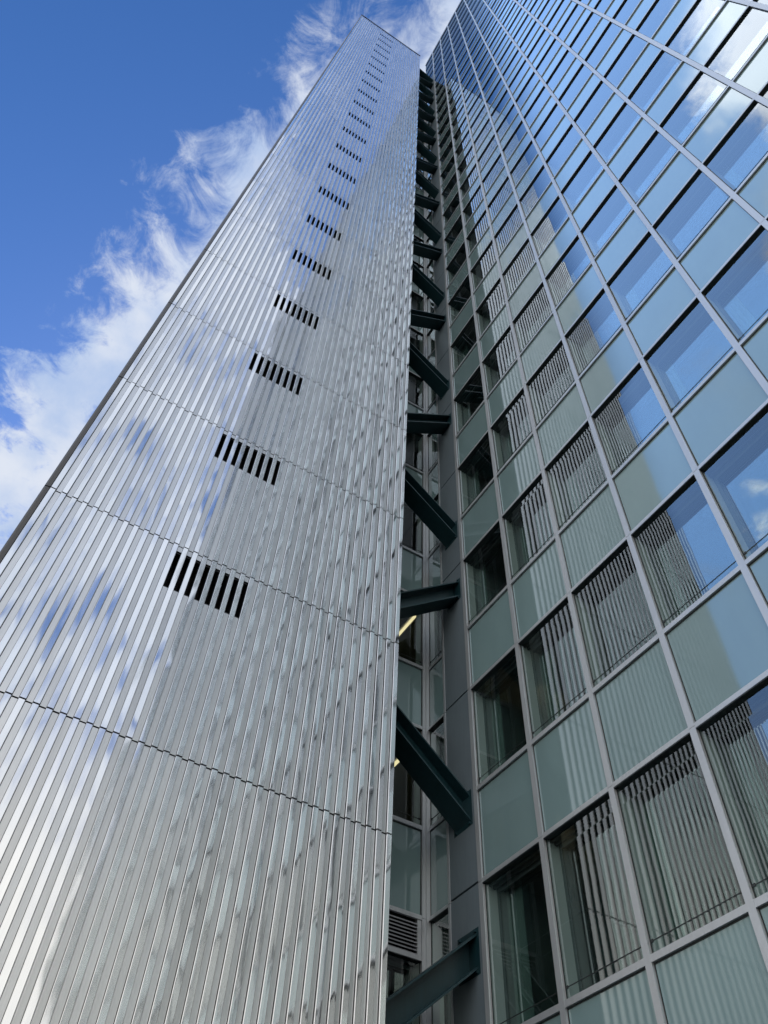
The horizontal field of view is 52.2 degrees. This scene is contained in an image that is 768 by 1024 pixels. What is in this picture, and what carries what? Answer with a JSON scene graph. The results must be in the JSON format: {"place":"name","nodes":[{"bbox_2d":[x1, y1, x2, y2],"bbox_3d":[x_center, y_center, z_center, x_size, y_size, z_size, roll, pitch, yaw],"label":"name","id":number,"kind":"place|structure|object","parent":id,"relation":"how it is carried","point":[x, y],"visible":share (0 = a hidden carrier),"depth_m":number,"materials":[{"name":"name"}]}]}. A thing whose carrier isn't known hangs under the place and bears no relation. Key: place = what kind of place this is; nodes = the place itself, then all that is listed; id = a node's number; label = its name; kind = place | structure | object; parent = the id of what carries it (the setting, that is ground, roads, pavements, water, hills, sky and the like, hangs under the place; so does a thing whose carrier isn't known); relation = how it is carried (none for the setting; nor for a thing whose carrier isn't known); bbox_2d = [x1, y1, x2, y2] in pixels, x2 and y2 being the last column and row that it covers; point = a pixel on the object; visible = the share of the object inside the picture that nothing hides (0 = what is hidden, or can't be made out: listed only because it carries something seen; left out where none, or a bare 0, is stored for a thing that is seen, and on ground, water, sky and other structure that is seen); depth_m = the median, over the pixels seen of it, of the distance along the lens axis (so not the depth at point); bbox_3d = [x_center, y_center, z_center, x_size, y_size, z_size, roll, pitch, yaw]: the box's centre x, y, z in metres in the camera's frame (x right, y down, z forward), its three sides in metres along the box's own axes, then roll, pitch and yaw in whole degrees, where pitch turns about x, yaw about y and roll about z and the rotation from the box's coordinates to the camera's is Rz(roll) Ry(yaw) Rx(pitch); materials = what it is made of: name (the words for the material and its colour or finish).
{"place":"outdoors","nodes":[
{"label":"outdoors","id":0,"kind":"place"},
{"bbox_2d":[0,15,419,1023],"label":"service tower","id":1,"kind":"structure","parent":0,"point":[200,573],"depth_m":11.64,"materials":[{"name":"metal"}]},
{"bbox_2d":[0,0,460,550],"label":"sky","id":2,"kind":"structure","parent":0,"point":[130,130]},
{"bbox_2d":[425,0,767,1023],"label":"office tower","id":3,"kind":"structure","parent":0,"point":[597,272],"depth_m":13.62,"materials":[{"name":"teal glass"}]},
{"bbox_2d":[416,157,437,174],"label":"steel brace","id":4,"kind":"object","parent":3,"relation":"attached to","point":[425,166],"visible":0.87,"depth_m":44.63,"materials":[{"name":"green paint"}]},
{"bbox_2d":[416,169,438,199],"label":"steel brace","id":5,"kind":"object","parent":3,"relation":"attached to","point":[428,187],"visible":0.83,"depth_m":41.52,"materials":[{"name":"green paint"}]},
{"bbox_2d":[415,193,439,212],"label":"steel brace","id":6,"kind":"object","parent":3,"relation":"attached to","point":[426,202],"visible":0.87,"depth_m":38.91,"materials":[{"name":"green paint"}]},
{"bbox_2d":[417,139,437,163],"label":"steel brace","id":7,"kind":"object","parent":3,"relation":"attached to","point":[427,154],"visible":0.7,"depth_m":47.26,"materials":[{"name":"green paint"}]},
{"bbox_2d":[410,309,445,331],"bbox_3d":[1.334,-6.753,27.417,1.690,1.945,0.520,27,-56,-16],"label":"steel brace","id":8,"kind":"object","parent":3,"relation":"attached to","point":[427,320],"visible":0.87,"depth_m":27.45,"materials":[{"name":"green paint"}]},
{"bbox_2d":[414,209,441,245],"bbox_3d":[1.781,-13.207,35.971,1.690,1.945,0.520,27,-56,-16],"label":"steel brace","id":9,"kind":"object","parent":3,"relation":"attached to","point":[425,226],"visible":0.87,"depth_m":35.78,"materials":[{"name":"green paint"}]},
{"bbox_2d":[413,240,442,261],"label":"steel brace","id":10,"kind":"object","parent":3,"relation":"attached to","point":[427,251],"visible":0.87,"depth_m":33.17,"materials":[{"name":"green paint"}]},
{"bbox_2d":[412,263,444,307],"bbox_3d":[1.481,-8.875,30.229,1.690,1.945,0.520,27,-56,-16],"label":"steel brace","id":11,"kind":"object","parent":3,"relation":"attached to","point":[429,288],"visible":0.87,"depth_m":30.05,"materials":[{"name":"green paint"}]},
{"bbox_2d":[406,412,451,436],"bbox_3d":[1.038,-2.475,21.746,1.690,1.945,0.520,27,-56,-16],"label":"steel brace","id":12,"kind":"object","parent":3,"relation":"attached to","point":[421,423],"visible":0.87,"depth_m":21.82,"materials":[{"name":"green paint"}]},
{"bbox_2d":[409,342,449,400],"bbox_3d":[1.181,-4.542,24.486,1.690,1.945,0.520,27,-56,-16],"label":"steel brace","id":13,"kind":"object","parent":3,"relation":"attached to","point":[422,366],"visible":0.87,"depth_m":24.32,"materials":[{"name":"green paint"}]},
{"bbox_2d":[400,578,460,618],"bbox_3d":[0.741,1.809,16.067,1.690,1.945,0.520,27,-56,-16],"label":"steel brace","id":14,"kind":"object","parent":3,"relation":"attached to","point":[424,600],"visible":0.87,"depth_m":16.17,"materials":[{"name":"green paint"}]},
{"bbox_2d":[404,468,457,550],"bbox_3d":[0.881,-0.210,18.743,1.690,1.945,0.520,27,-56,-16],"label":"steel brace","id":15,"kind":"object","parent":3,"relation":"attached to","point":[430,513],"visible":0.87,"depth_m":18.59,"materials":[{"name":"green paint"}]},
{"bbox_2d":[427,434,437,471],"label":"window","id":16,"kind":"structure","parent":3,"relation":"in","point":[432,438],"depth_m":23.14,"materials":[{"name":"grey glass"}]},
{"bbox_2d":[385,927,480,1023],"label":"steel brace","id":17,"kind":"object","parent":3,"relation":"attached to","point":[410,1001],"visible":0.95,"depth_m":10.39,"materials":[{"name":"green paint"}]},
{"bbox_2d":[395,705,472,837],"bbox_3d":[0.581,4.123,13.001,1.690,1.945,0.520,27,-56,-16],"label":"steel brace","id":18,"kind":"object","parent":3,"relation":"attached to","point":[444,790],"visible":0.87,"depth_m":12.86,"materials":[{"name":"green paint"}]},
{"bbox_2d":[429,610,441,665],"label":"window","id":19,"kind":"structure","parent":3,"relation":"in","point":[435,650],"depth_m":17.13,"materials":[{"name":"grey glass"}]},
{"bbox_2d":[428,716,443,825],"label":"window","id":20,"kind":"structure","parent":3,"relation":"in","point":[436,731],"depth_m":14.89,"materials":[{"name":"grey glass"}]},
{"bbox_2d":[429,908,448,1023],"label":"window","id":21,"kind":"structure","parent":3,"relation":"in","point":[440,923],"depth_m":11.94,"materials":[{"name":"grey glass"}]},
{"bbox_2d":[441,171,456,203],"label":"window","id":22,"kind":"structure","parent":3,"relation":"in","point":[453,180],"depth_m":39.22,"materials":[{"name":"black glass"}]},
{"bbox_2d":[443,192,459,226],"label":"window","id":23,"kind":"structure","parent":3,"relation":"in","point":[455,202],"depth_m":36.34,"materials":[{"name":"black glass"}]},
{"bbox_2d":[444,215,462,252],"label":"window","id":24,"kind":"structure","parent":3,"relation":"in","point":[457,227],"depth_m":33.41,"materials":[{"name":"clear glass"}]},
{"bbox_2d":[446,241,466,284],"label":"window","id":25,"kind":"structure","parent":3,"relation":"in","point":[460,257],"depth_m":30.53,"materials":[{"name":"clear glass"}]},
{"bbox_2d":[448,274,470,324],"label":"window","id":26,"kind":"structure","parent":3,"relation":"in","point":[463,293],"depth_m":27.66,"materials":[{"name":"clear glass"}]},
{"bbox_2d":[451,314,476,372],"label":"window","id":27,"kind":"structure","parent":3,"relation":"in","point":[466,339],"depth_m":25.31,"materials":[{"name":"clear glass"}]},
{"bbox_2d":[457,146,473,177],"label":"window","id":28,"kind":"structure","parent":3,"relation":"in","point":[470,153],"depth_m":38.50,"materials":[{"name":"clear glass"}]},
{"bbox_2d":[454,366,482,433],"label":"window","id":29,"kind":"structure","parent":3,"relation":"in","point":[465,401],"depth_m":22.43,"materials":[{"name":"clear glass"}]},
{"bbox_2d":[460,163,477,198],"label":"window","id":30,"kind":"structure","parent":3,"relation":"in","point":[473,173],"depth_m":35.53,"materials":[{"name":"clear glass"}]},
{"bbox_2d":[462,184,482,223],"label":"window","id":31,"kind":"structure","parent":3,"relation":"in","point":[477,196],"depth_m":32.71,"materials":[{"name":"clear glass"}]},
{"bbox_2d":[458,432,493,513],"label":"window","id":32,"kind":"structure","parent":3,"relation":"in","point":[483,446],"depth_m":19.65,"materials":[{"name":"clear glass"}]},
{"bbox_2d":[466,209,488,253],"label":"window","id":33,"kind":"structure","parent":3,"relation":"in","point":[482,224],"depth_m":29.80,"materials":[{"name":"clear glass"}]},
{"bbox_2d":[473,118,491,150],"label":"window","id":34,"kind":"structure","parent":3,"relation":"in","point":[487,126],"depth_m":37.71,"materials":[{"name":"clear glass"}]},
{"bbox_2d":[470,240,495,289],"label":"window","id":35,"kind":"structure","parent":3,"relation":"in","point":[486,260],"depth_m":26.90,"materials":[{"name":"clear glass"}]},
{"bbox_2d":[463,521,506,623],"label":"window","id":36,"kind":"structure","parent":3,"relation":"in","point":[491,539],"depth_m":16.74,"materials":[{"name":"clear glass"}]},
{"bbox_2d":[477,134,497,170],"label":"window","id":37,"kind":"structure","parent":3,"relation":"in","point":[492,143],"depth_m":34.82,"materials":[{"name":"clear glass"}]},
{"bbox_2d":[475,278,504,335],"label":"window","id":38,"kind":"structure","parent":3,"relation":"in","point":[493,302],"depth_m":24.52,"materials":[{"name":"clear glass"}]},
{"bbox_2d":[482,153,503,193],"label":"window","id":39,"kind":"structure","parent":3,"relation":"in","point":[498,164],"depth_m":31.90,"materials":[{"name":"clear glass"}]},
{"bbox_2d":[471,647,525,783],"bbox_3d":[2.075,3.477,13.209,0.447,2.090,1.334,27,-56,-16],"label":"window","id":40,"kind":"structure","parent":3,"relation":"in","point":[490,682],"depth_m":13.80,"materials":[{"name":"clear glass"}]},
{"bbox_2d":[482,325,516,394],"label":"window","id":41,"kind":"structure","parent":3,"relation":"in","point":[497,351],"depth_m":21.78,"materials":[{"name":"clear glass"}]},
{"bbox_2d":[487,176,512,220],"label":"window","id":42,"kind":"structure","parent":3,"relation":"in","point":[505,189],"depth_m":29.00,"materials":[{"name":"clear glass"}]},
{"bbox_2d":[490,89,509,122],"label":"window","id":43,"kind":"structure","parent":3,"relation":"in","point":[505,97],"depth_m":36.95,"materials":[{"name":"blue glass"}]},
{"bbox_2d":[496,103,517,140],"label":"window","id":44,"kind":"structure","parent":3,"relation":"in","point":[507,120],"depth_m":34.02,"materials":[{"name":"blue glass"}]},
{"bbox_2d":[494,204,522,254],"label":"window","id":45,"kind":"structure","parent":3,"relation":"in","point":[514,220],"depth_m":26.12,"materials":[{"name":"grey glass"}]},
{"bbox_2d":[490,388,531,472],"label":"window","id":46,"kind":"structure","parent":3,"relation":"in","point":[519,401],"depth_m":18.89,"materials":[{"name":"grey glass"}]},
{"bbox_2d":[502,50,521,80],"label":"window","id":47,"kind":"structure","parent":3,"relation":"in","point":[514,60],"depth_m":39.07,"materials":[{"name":"blue glass"}]},
{"bbox_2d":[502,120,526,161],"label":"window","id":48,"kind":"structure","parent":3,"relation":"in","point":[519,132],"depth_m":31.12,"materials":[{"name":"blue glass"}]},
{"bbox_2d":[502,238,535,297],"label":"window","id":49,"kind":"structure","parent":3,"relation":"in","point":[524,258],"depth_m":23.75,"materials":[{"name":"grey glass"}]},
{"bbox_2d":[508,60,529,92],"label":"window","id":50,"kind":"structure","parent":3,"relation":"in","point":[521,71],"depth_m":36.12,"materials":[{"name":"blue glass"}]},
{"bbox_2d":[482,842,556,1023],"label":"window","id":51,"kind":"structure","parent":3,"relation":"in","point":[508,878],"depth_m":10.83,"materials":[{"name":"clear glass"}]},
{"bbox_2d":[510,140,537,185],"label":"window","id":52,"kind":"structure","parent":3,"relation":"in","point":[530,152],"depth_m":28.22,"materials":[{"name":"blue glass"}]},
{"bbox_2d":[515,72,538,108],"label":"window","id":53,"kind":"structure","parent":3,"relation":"in","point":[533,79],"depth_m":33.30,"materials":[{"name":"blue glass"}]},
{"bbox_2d":[502,473,553,579],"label":"window","id":54,"kind":"structure","parent":3,"relation":"in","point":[536,489],"depth_m":15.98,"materials":[{"name":"grey glass"}]},
{"bbox_2d":[519,21,539,51],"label":"window","id":55,"kind":"structure","parent":3,"relation":"in","point":[533,29],"depth_m":38.25,"materials":[{"name":"blue glass"}]},
{"bbox_2d":[512,281,551,352],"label":"window","id":56,"kind":"structure","parent":3,"relation":"in","point":[540,293],"depth_m":21.03,"materials":[{"name":"grey glass"}]},
{"bbox_2d":[519,165,550,216],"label":"window","id":57,"kind":"structure","parent":3,"relation":"in","point":[542,179],"depth_m":25.34,"materials":[{"name":"blue glass"}]},
{"bbox_2d":[523,86,549,126],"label":"window","id":58,"kind":"structure","parent":3,"relation":"in","point":[543,95],"depth_m":30.37,"materials":[{"name":"blue glass"}]},
{"bbox_2d":[527,29,549,62],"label":"window","id":59,"kind":"structure","parent":3,"relation":"in","point":[542,38],"depth_m":35.41,"materials":[{"name":"blue glass"}]},
{"bbox_2d":[535,38,560,75],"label":"window","id":60,"kind":"structure","parent":3,"relation":"in","point":[555,45],"depth_m":32.50,"materials":[{"name":"blue glass"}]},
{"bbox_2d":[533,103,563,148],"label":"window","id":61,"kind":"structure","parent":3,"relation":"in","point":[556,113],"depth_m":27.48,"materials":[{"name":"blue glass"}]},
{"bbox_2d":[530,196,567,256],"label":"window","id":62,"kind":"structure","parent":3,"relation":"in","point":[552,220],"depth_m":22.98,"materials":[{"name":"grey glass"}]},
{"bbox_2d":[526,340,574,425],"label":"window","id":63,"kind":"structure","parent":3,"relation":"in","point":[557,355],"depth_m":18.13,"materials":[{"name":"grey glass"}]},
{"bbox_2d":[518,597,586,738],"bbox_3d":[2.809,2.518,12.447,0.451,2.090,1.334,27,-56,-16],"label":"window","id":64,"kind":"structure","parent":3,"relation":"in","point":[561,614],"depth_m":13.04,"materials":[{"name":"grey glass"}]},
{"bbox_2d":[546,0,570,30],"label":"window","id":65,"kind":"structure","parent":3,"relation":"in","point":[563,4],"depth_m":34.64,"materials":[{"name":"blue glass"}]},
{"bbox_2d":[546,49,574,90],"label":"window","id":66,"kind":"structure","parent":3,"relation":"in","point":[568,57],"depth_m":29.60,"materials":[{"name":"blue glass"}]},
{"bbox_2d":[545,124,580,176],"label":"window","id":67,"kind":"structure","parent":3,"relation":"in","point":[571,137],"depth_m":24.59,"materials":[{"name":"blue glass"}]},
{"bbox_2d":[545,235,589,306],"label":"window","id":68,"kind":"structure","parent":3,"relation":"in","point":[575,247],"depth_m":20.25,"materials":[{"name":"blue glass"}]},
{"bbox_2d":[556,4,584,40],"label":"window","id":69,"kind":"structure","parent":3,"relation":"in","point":[577,10],"depth_m":31.73,"materials":[{"name":"blue glass"}]},
{"bbox_2d":[558,63,591,109],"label":"window","id":70,"kind":"structure","parent":3,"relation":"in","point":[582,74],"depth_m":26.73,"materials":[{"name":"blue glass"}]},
{"bbox_2d":[544,420,606,529],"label":"window","id":71,"kind":"structure","parent":3,"relation":"in","point":[578,442],"depth_m":15.21,"materials":[{"name":"grey glass"}]},
{"bbox_2d":[561,150,602,210],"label":"window","id":72,"kind":"structure","parent":3,"relation":"in","point":[590,167],"depth_m":22.20,"materials":[{"name":"blue glass"}]},
{"bbox_2d":[569,12,600,52],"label":"window","id":73,"kind":"structure","parent":3,"relation":"in","point":[593,18],"depth_m":28.85,"materials":[{"name":"blue glass"}]},
{"bbox_2d":[543,792,640,998],"bbox_3d":[2.592,4.656,9.546,0.296,2.010,1.334,27,-56,-16],"label":"window","id":74,"kind":"structure","parent":3,"relation":"in","point":[600,810],"depth_m":10.13,"materials":[{"name":"grey glass"}]},
{"bbox_2d":[565,288,620,375],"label":"window","id":75,"kind":"structure","parent":3,"relation":"in","point":[601,300],"depth_m":17.36,"materials":[{"name":"grey glass"}]},
{"bbox_2d":[573,80,612,133],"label":"window","id":76,"kind":"structure","parent":3,"relation":"in","point":[602,92],"depth_m":23.81,"materials":[{"name":"blue glass"}]},
{"bbox_2d":[426,0,767,138],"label":"window","id":77,"kind":"structure","parent":3,"relation":"in","point":[537,2],"depth_m":57.33,"materials":[{"name":"blue glass"}]},
{"bbox_2d":[585,22,620,68],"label":"window","id":78,"kind":"structure","parent":3,"relation":"in","point":[611,31],"depth_m":25.94,"materials":[{"name":"blue glass"}]},
{"bbox_2d":[580,185,631,256],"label":"window","id":79,"kind":"structure","parent":3,"relation":"in","point":[614,195],"depth_m":19.50,"materials":[{"name":"blue glass"}]},
{"bbox_2d":[571,539,655,686],"bbox_3d":[3.475,1.530,11.654,0.296,2.010,1.334,27,-56,-16],"label":"window","id":80,"kind":"structure","parent":3,"relation":"in","point":[621,557],"depth_m":12.32,"materials":[{"name":"grey glass"}]},
{"bbox_2d":[593,102,640,163],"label":"window","id":81,"kind":"structure","parent":3,"relation":"in","point":[626,117],"depth_m":21.42,"materials":[{"name":"blue glass"}]},
{"bbox_2d":[603,34,647,87],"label":"window","id":82,"kind":"structure","parent":3,"relation":"in","point":[634,46],"depth_m":23.03,"materials":[{"name":"blue glass"}]},
{"bbox_2d":[612,0,639,23],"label":"window","id":83,"kind":"structure","parent":3,"relation":"in","point":[627,7],"depth_m":25.29,"materials":[{"name":"blue glass"}]},
{"bbox_2d":[591,362,665,474],"bbox_3d":[4.358,-1.597,13.763,0.296,2.010,1.334,27,-56,-16],"label":"window","id":84,"kind":"structure","parent":3,"relation":"in","point":[637,376],"depth_m":14.47,"materials":[{"name":"grey glass"}]},
{"bbox_2d":[606,231,671,320],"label":"window","id":85,"kind":"structure","parent":3,"relation":"in","point":[646,245],"depth_m":16.60,"materials":[{"name":"blue glass"}]},
{"bbox_2d":[618,130,677,203],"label":"window","id":86,"kind":"structure","parent":3,"relation":"in","point":[655,141],"depth_m":18.73,"materials":[{"name":"blue glass"}]},
{"bbox_2d":[628,50,681,111],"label":"window","id":87,"kind":"structure","parent":3,"relation":"in","point":[663,66],"depth_m":20.65,"materials":[{"name":"blue glass"}]},
{"bbox_2d":[635,0,676,37],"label":"window","id":88,"kind":"structure","parent":3,"relation":"in","point":[658,11],"depth_m":22.34,"materials":[{"name":"blue glass"}]},
{"bbox_2d":[614,732,741,952],"bbox_3d":[3.391,3.723,8.812,0.449,2.090,1.334,27,-56,-16],"label":"window","id":89,"kind":"structure","parent":3,"relation":"in","point":[639,784],"depth_m":9.34,"materials":[{"name":"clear glass"}]},
{"bbox_2d":[631,474,735,627],"bbox_3d":[4.274,0.596,10.921,0.449,2.090,1.334,27,-56,-16],"label":"window","id":90,"kind":"structure","parent":3,"relation":"in","point":[690,491],"depth_m":11.54,"materials":[{"name":"grey glass"}]},
{"bbox_2d":[643,298,731,411],"bbox_3d":[5.157,-2.530,13.029,0.449,2.090,1.334,27,-56,-16],"label":"window","id":91,"kind":"structure","parent":3,"relation":"in","point":[694,313],"depth_m":13.70,"materials":[{"name":"blue glass"}]},
{"bbox_2d":[652,169,729,258],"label":"window","id":92,"kind":"structure","parent":3,"relation":"in","point":[699,179],"depth_m":15.83,"materials":[{"name":"blue glass"}]},
{"bbox_2d":[659,70,727,144],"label":"window","id":93,"kind":"structure","parent":3,"relation":"in","point":[702,79],"depth_m":17.95,"materials":[{"name":"blue glass"}]},
{"bbox_2d":[665,0,725,55],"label":"window","id":94,"kind":"structure","parent":3,"relation":"in","point":[702,12],"depth_m":19.89,"materials":[{"name":"blue glass"}]},
{"bbox_2d":[696,676,767,897],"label":"window","id":95,"kind":"structure","parent":3,"relation":"in","point":[724,725],"depth_m":8.68,"materials":[{"name":"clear glass"}]},
{"bbox_2d":[699,403,767,558],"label":"window","id":96,"kind":"structure","parent":3,"relation":"in","point":[756,428],"depth_m":10.86,"materials":[{"name":"blue glass"}]},
{"bbox_2d":[701,225,767,341],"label":"window","id":97,"kind":"structure","parent":3,"relation":"in","point":[731,310],"depth_m":12.95,"materials":[{"name":"blue glass"}]},
{"bbox_2d":[703,100,767,191],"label":"window","id":98,"kind":"structure","parent":3,"relation":"in","point":[755,110],"depth_m":15.08,"materials":[{"name":"blue glass"}]},
{"bbox_2d":[704,6,767,80],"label":"window","id":99,"kind":"structure","parent":3,"relation":"in","point":[750,15],"depth_m":17.18,"materials":[{"name":"clear glass"}]},
{"label":"ground","id":100,"kind":"structure","parent":0,"visible":0},
{"bbox_2d":[386,90,450,1023],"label":"link wing","id":101,"kind":"structure","parent":100,"relation":"on","point":[409,946],"depth_m":15.65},
{"bbox_2d":[387,950,421,1023],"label":"window","id":102,"kind":"structure","parent":101,"relation":"in","point":[413,968],"depth_m":11.71,"materials":[{"name":"black glass"}]},
{"bbox_2d":[393,727,421,824],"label":"window","id":103,"kind":"structure","parent":101,"relation":"in","point":[417,790],"depth_m":13.92,"materials":[{"name":"grey glass"}]},
{"bbox_2d":[398,590,421,665],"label":"window","id":104,"kind":"structure","parent":101,"relation":"in","point":[419,617],"depth_m":17.07,"materials":[{"name":"grey glass"}]},
{"bbox_2d":[403,502,421,553],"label":"window","id":105,"kind":"structure","parent":101,"relation":"in","point":[419,539],"depth_m":20.00,"materials":[{"name":"grey glass"}]},
{"bbox_2d":[406,433,422,471],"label":"window","id":106,"kind":"structure","parent":101,"relation":"in","point":[419,437],"depth_m":23.32,"materials":[{"name":"grey glass"}]},
{"bbox_2d":[408,371,422,407],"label":"window","id":107,"kind":"structure","parent":101,"relation":"in","point":[416,379],"depth_m":26.45,"materials":[{"name":"grey glass"}]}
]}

